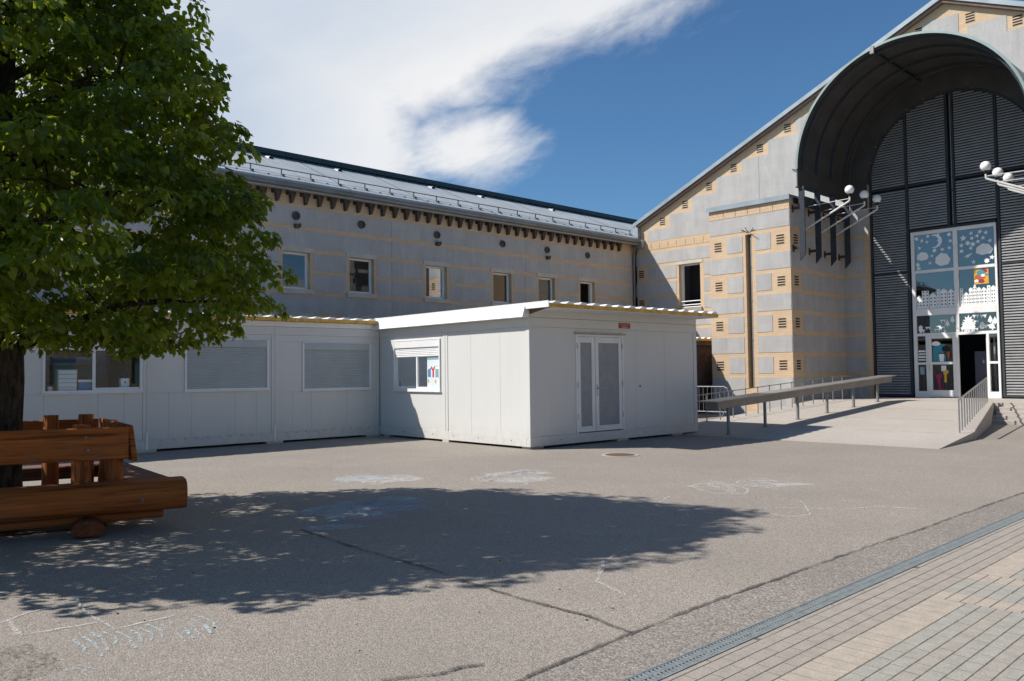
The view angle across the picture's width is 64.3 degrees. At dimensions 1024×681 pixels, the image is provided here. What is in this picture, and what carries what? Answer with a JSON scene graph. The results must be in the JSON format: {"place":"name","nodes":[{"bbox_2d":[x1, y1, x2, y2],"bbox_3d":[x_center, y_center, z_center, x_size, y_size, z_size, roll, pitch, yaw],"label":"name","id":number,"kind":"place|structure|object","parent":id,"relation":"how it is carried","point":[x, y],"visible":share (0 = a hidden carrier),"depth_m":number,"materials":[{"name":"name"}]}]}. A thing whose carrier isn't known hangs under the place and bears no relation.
{"place":"outdoors","nodes":[
{"label":"outdoors","id":0,"kind":"place"},
{"bbox_2d":[119,378,128,386],"bbox_3d":[-8.169,0.928,17.153,0.170,0.270,0.145,1,-3,-42],"label":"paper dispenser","id":1,"kind":"object","parent":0,"point":[123,382],"visible":0.81,"depth_m":17.10,"materials":[{"name":"white plastic"}]},
{"bbox_2d":[0,412,1023,680],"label":"asphalt yard","id":2,"kind":"structure","parent":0,"point":[304,560],"depth_m":7.46,"materials":[{"name":"grey asphalt"}]},
{"bbox_2d":[0,414,187,537],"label":"log bench","id":3,"kind":"object","parent":2,"relation":"on","point":[82,504],"visible":0.98,"depth_m":8.38,"materials":[{"name":"brown wood"}]},
{"bbox_2d":[0,0,299,532],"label":"lime tree","id":4,"kind":"object","parent":2,"relation":"in","point":[80,132],"visible":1,"depth_m":7.94,"materials":[{"name":"green plant"}]},
{"bbox_2d":[23,310,379,452],"bbox_3d":[-9.277,0.944,18.834,11.720,3.015,4.783,1,-3,-42],"label":"portable cabin","id":5,"kind":"object","parent":2,"relation":"on","point":[270,379],"visible":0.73,"depth_m":18.80,"materials":[{"name":"white metal"}]},
{"bbox_2d":[54,369,76,390],"bbox_3d":[-9.008,0.815,16.444,0.360,0.460,0.275,1,-3,-42],"label":"drawer unit","id":6,"kind":"object","parent":5,"relation":"on","point":[65,379],"visible":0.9,"depth_m":16.34,"materials":[{"name":"white plastic"}]},
{"bbox_2d":[77,380,91,389],"bbox_3d":[-8.743,0.926,16.671,0.310,0.250,0.230,1,-3,-42],"label":"storage box","id":7,"kind":"object","parent":5,"relation":"on","point":[84,384],"visible":0.66,"depth_m":16.57,"materials":[{"name":"blue paint"}]},
{"bbox_2d":[41,337,143,394],"bbox_3d":[-8.511,0.505,16.595,1.910,1.160,0.095,1,-3,-42],"label":"window","id":8,"kind":"structure","parent":5,"relation":"in","point":[139,389],"depth_m":16.60,"materials":[{"name":"white plastic"}]},
{"bbox_2d":[106,351,108,387],"bbox_3d":[-11.385,0.811,19.979,3.650,1.600,0.040,1,-3,-42],"label":"rear window frame","id":9,"kind":"structure","parent":5,"relation":"in","point":[107,358],"depth_m":20.86,"materials":[{"name":"white paint"}]},
{"bbox_2d":[184,338,269,392],"bbox_3d":[-6.431,0.559,18.447,1.980,1.190,0.095,1,-3,-42],"label":"window","id":10,"kind":"structure","parent":5,"relation":"in","point":[240,364],"depth_m":18.46,"materials":[{"name":"grey metal"}]},
{"bbox_2d":[301,342,371,391],"bbox_3d":[-4.351,0.652,20.297,1.950,1.200,0.095,1,-3,-42],"label":"window","id":11,"kind":"structure","parent":5,"relation":"in","point":[326,366],"depth_m":20.26,"materials":[{"name":"grey plastic"}]},
{"bbox_2d":[20,121,644,420],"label":"school wing","id":12,"kind":"structure","parent":2,"relation":"on","point":[362,242],"depth_m":29.22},
{"bbox_2d":[47,301,97,365],"bbox_3d":[-11.545,-0.170,21.356,1.230,1.650,0.280,1,-3,-43],"label":"window","id":13,"kind":"structure","parent":12,"relation":"in","point":[55,360],"depth_m":21.21,"materials":[{"name":"glass"}]},
{"bbox_2d":[53,221,92,279],"bbox_3d":[-11.570,-2.338,21.441,1.230,1.490,0.280,1,-3,-43],"label":"window","id":14,"kind":"structure","parent":12,"relation":"in","point":[75,227],"depth_m":21.44,"materials":[{"name":"stone"}]},
{"bbox_2d":[278,245,313,294],"bbox_3d":[-6.894,-2.219,25.868,1.230,1.490,0.280,1,-3,-43],"label":"window","id":15,"kind":"structure","parent":12,"relation":"in","point":[294,290],"depth_m":25.95,"materials":[{"name":"stone"}]},
{"bbox_2d":[278,312,313,317],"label":"window","id":16,"kind":"structure","parent":12,"relation":"in","point":[291,313],"depth_m":25.81,"materials":[{"name":"stone"}]},
{"bbox_2d":[346,252,377,298],"bbox_3d":[-5.130,-2.174,27.538,1.230,1.490,0.280,1,-3,-43],"label":"window","id":17,"kind":"structure","parent":12,"relation":"in","point":[356,294],"depth_m":27.58,"materials":[{"name":"stone"}]},
{"bbox_2d":[346,315,377,319],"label":"window","id":18,"kind":"structure","parent":12,"relation":"in","point":[347,316],"depth_m":27.36,"materials":[{"name":"stone"}]},
{"bbox_2d":[423,260,449,303],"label":"window","id":19,"kind":"structure","parent":12,"relation":"in","point":[441,299],"depth_m":29.86,"materials":[{"name":"stone"}]},
{"bbox_2d":[490,268,513,305],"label":"window","id":20,"kind":"structure","parent":12,"relation":"in","point":[495,303],"depth_m":32.06,"materials":[{"name":"stone"}]},
{"bbox_2d":[536,273,556,300],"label":"window","id":21,"kind":"structure","parent":12,"relation":"in","point":[549,276],"depth_m":33.86,"materials":[{"name":"stone"}]},
{"bbox_2d":[578,277,596,303],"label":"window","id":22,"kind":"structure","parent":12,"relation":"in","point":[585,287],"depth_m":35.58,"materials":[{"name":"stone"}]},
{"bbox_2d":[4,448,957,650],"bbox_3d":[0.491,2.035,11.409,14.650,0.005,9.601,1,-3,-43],"label":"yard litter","id":23,"kind":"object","parent":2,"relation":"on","point":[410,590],"visible":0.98,"depth_m":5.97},
{"bbox_2d":[372,300,717,448],"bbox_3d":[0.781,0.880,20.558,6.009,3.045,6.458,1,-3,-42],"label":"portable cabin","id":24,"kind":"object","parent":2,"relation":"on","point":[535,375],"visible":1,"depth_m":18.51,"materials":[{"name":"white metal"}]},
{"bbox_2d":[392,338,440,391],"bbox_3d":[-2.331,0.617,19.873,0.095,1.270,2.010,1,-3,-42],"label":"window","id":25,"kind":"structure","parent":24,"relation":"in","point":[420,369],"depth_m":19.86,"materials":[{"name":"white plastic"}]},
{"bbox_2d":[577,337,595,432],"bbox_3d":[1.629,0.965,17.974,0.587,2.095,0.086,1,-3,-42],"label":"door leaf","id":26,"kind":"structure","parent":24,"relation":"in","point":[585,345],"depth_m":17.99,"materials":[{"name":"silver metal"}]},
{"bbox_2d":[595,337,623,430],"bbox_3d":[2.217,0.977,18.460,0.912,2.095,0.137,1,-3,-42],"label":"door leaf","id":27,"kind":"structure","parent":24,"relation":"in","point":[608,351],"depth_m":18.48,"materials":[{"name":"silver metal"}]},
{"bbox_2d":[601,453,638,456],"bbox_3d":[2.063,2.179,15.525,0.720,0.006,0.720,1,-3,-43],"label":"manhole cover","id":28,"kind":"object","parent":2,"relation":"on","point":[620,454],"visible":1,"depth_m":15.52,"materials":[{"name":"concrete"}]},
{"bbox_2d":[696,337,712,412],"bbox_3d":[4.301,1.304,29.832,11.396,2.820,3.213,1,-3,-42],"label":"storage cabin","id":29,"kind":"object","parent":2,"relation":"on","point":[704,359],"visible":0.12,"depth_m":30.53,"materials":[{"name":"brown wood"}]},
{"bbox_2d":[709,357,712,410],"bbox_3d":[7.820,1.647,31.063,0.900,2.050,0.028,1,-3,-42],"label":"door","id":30,"kind":"structure","parent":29,"relation":"in","point":[710,358],"depth_m":30.81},
{"bbox_2d":[697,386,728,417],"bbox_3d":[6.136,2.036,26.778,0.582,1.081,2.288,1,-3,-43],"label":"crowd barrier","id":31,"kind":"object","parent":2,"relation":"on","point":[707,398],"visible":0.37,"depth_m":26.42,"materials":[{"name":"silver metal"}]},
{"bbox_2d":[631,0,1023,413],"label":"school hall","id":32,"kind":"structure","parent":2,"relation":"on","point":[914,283],"depth_m":28.89,"materials":[{"name":"grey concrete"}]},
{"bbox_2d":[676,258,702,310],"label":"window","id":33,"kind":"structure","parent":32,"relation":"in","point":[695,292],"depth_m":36.64,"materials":[{"name":"stone"}]},
{"bbox_2d":[806,185,853,229],"bbox_3d":[10.750,-4.464,27.753,0.300,1.395,1.849,1,-3,-43],"label":"globe lamp","id":34,"kind":"object","parent":32,"relation":"attached to","point":[849,190],"visible":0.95,"depth_m":27.34,"materials":[{"name":"white plastic"}]},
{"bbox_2d":[821,190,868,232],"bbox_3d":[11.585,-4.443,28.543,0.300,1.395,1.849,1,-3,-43],"label":"globe lamp","id":35,"kind":"object","parent":32,"relation":"attached to","point":[864,194],"visible":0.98,"depth_m":28.14,"materials":[{"name":"white plastic"}]},
{"bbox_2d":[836,194,881,235],"bbox_3d":[12.347,-4.423,29.265,0.300,1.395,1.849,1,-3,-43],"label":"globe lamp","id":36,"kind":"object","parent":32,"relation":"attached to","point":[877,198],"visible":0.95,"depth_m":28.82,"materials":[{"name":"white plastic"}]},
{"bbox_2d":[928,335,957,396],"bbox_3d":[14.867,0.890,28.132,0.162,2.130,0.895,1,-3,-43],"label":"door leaf","id":37,"kind":"structure","parent":32,"relation":"in","point":[939,356],"depth_m":28.19,"materials":[{"name":"white glass"}]},
{"bbox_2d":[986,334,997,391],"bbox_3d":[16.211,0.850,27.502,0.860,2.130,0.060,1,-3,-43],"label":"door leaf","id":38,"kind":"structure","parent":32,"relation":"in","point":[994,381],"depth_m":27.63,"materials":[{"name":"white glass"}]},
{"bbox_2d":[980,161,1023,188],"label":"globe lamp","id":39,"kind":"object","parent":32,"relation":"attached to","point":[985,166],"visible":1,"depth_m":24.10,"materials":[{"name":"white glass"}]},
{"bbox_2d":[992,167,1023,191],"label":"globe lamp","id":40,"kind":"object","parent":32,"relation":"attached to","point":[998,170],"visible":0.94,"depth_m":24.91,"materials":[{"name":"white glass"}]},
{"bbox_2d":[1003,173,1023,193],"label":"globe lamp","id":41,"kind":"object","parent":32,"relation":"attached to","point":[1008,176],"visible":0.86,"depth_m":25.64,"materials":[{"name":"white glass"}]},
{"bbox_2d":[682,400,981,448],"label":"ramp","id":42,"kind":"structure","parent":2,"relation":"on","point":[926,425],"depth_m":20.62,"materials":[{"name":"concrete"}]},
{"bbox_2d":[697,375,869,421],"bbox_3d":[8.744,1.772,25.427,9.971,1.262,0.032,1,-3,-40],"label":"wall side railing","id":43,"kind":"object","parent":42,"relation":"on","point":[780,388],"depth_m":25.03,"materials":[{"name":"grey metal"}]},
{"bbox_2d":[697,375,895,434],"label":"ramp guard beam","id":44,"kind":"structure","parent":42,"relation":"on","point":[727,403],"depth_m":21.72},
{"bbox_2d":[803,397,1023,414],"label":"landing","id":45,"kind":"object","parent":2,"relation":"on","point":[1002,402],"visible":0.27,"depth_m":26.31,"materials":[{"name":"concrete"}]},
{"bbox_2d":[964,402,993,439],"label":"ramp kerb wall","id":46,"kind":"structure","parent":2,"relation":"on","point":[980,423],"depth_m":20.42,"materials":[{"name":"concrete"}]},
{"bbox_2d":[958,377,987,432],"bbox_3d":[11.824,1.565,20.798,0.042,1.172,6.960,-2,-3,35],"label":"ramp handrail","id":47,"kind":"object","parent":46,"relation":"on","point":[978,398],"visible":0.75,"depth_m":20.14,"materials":[{"name":"silver metal"}]},
{"bbox_2d":[992,407,1023,424],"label":"steps","id":48,"kind":"structure","parent":2,"relation":"on","point":[1010,415],"depth_m":22.86,"materials":[{"name":"concrete"}]},
{"bbox_2d":[16,0,1023,219],"label":"sky","id":49,"kind":"structure","parent":0,"point":[612,107],"materials":[{"name":"blue"}]},
{"bbox_2d":[521,493,1023,680],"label":"asphalt strip","id":50,"kind":"object","parent":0,"point":[619,659],"visible":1,"depth_m":5.49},
{"bbox_2d":[660,518,1023,680],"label":"brick pavement","id":51,"kind":"structure","parent":0,"point":[956,614],"depth_m":4.91,"materials":[{"name":"brick"},{"name":"beige brick"},{"name":"stone"}]},
{"label":"ground","id":52,"kind":"structure","parent":0,"visible":0},
{"bbox_2d":[621,510,1023,680],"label":"drain channel","id":53,"kind":"object","parent":52,"relation":"on","point":[668,668],"visible":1,"depth_m":5.36,"materials":[{"name":"metal"}]}
]}

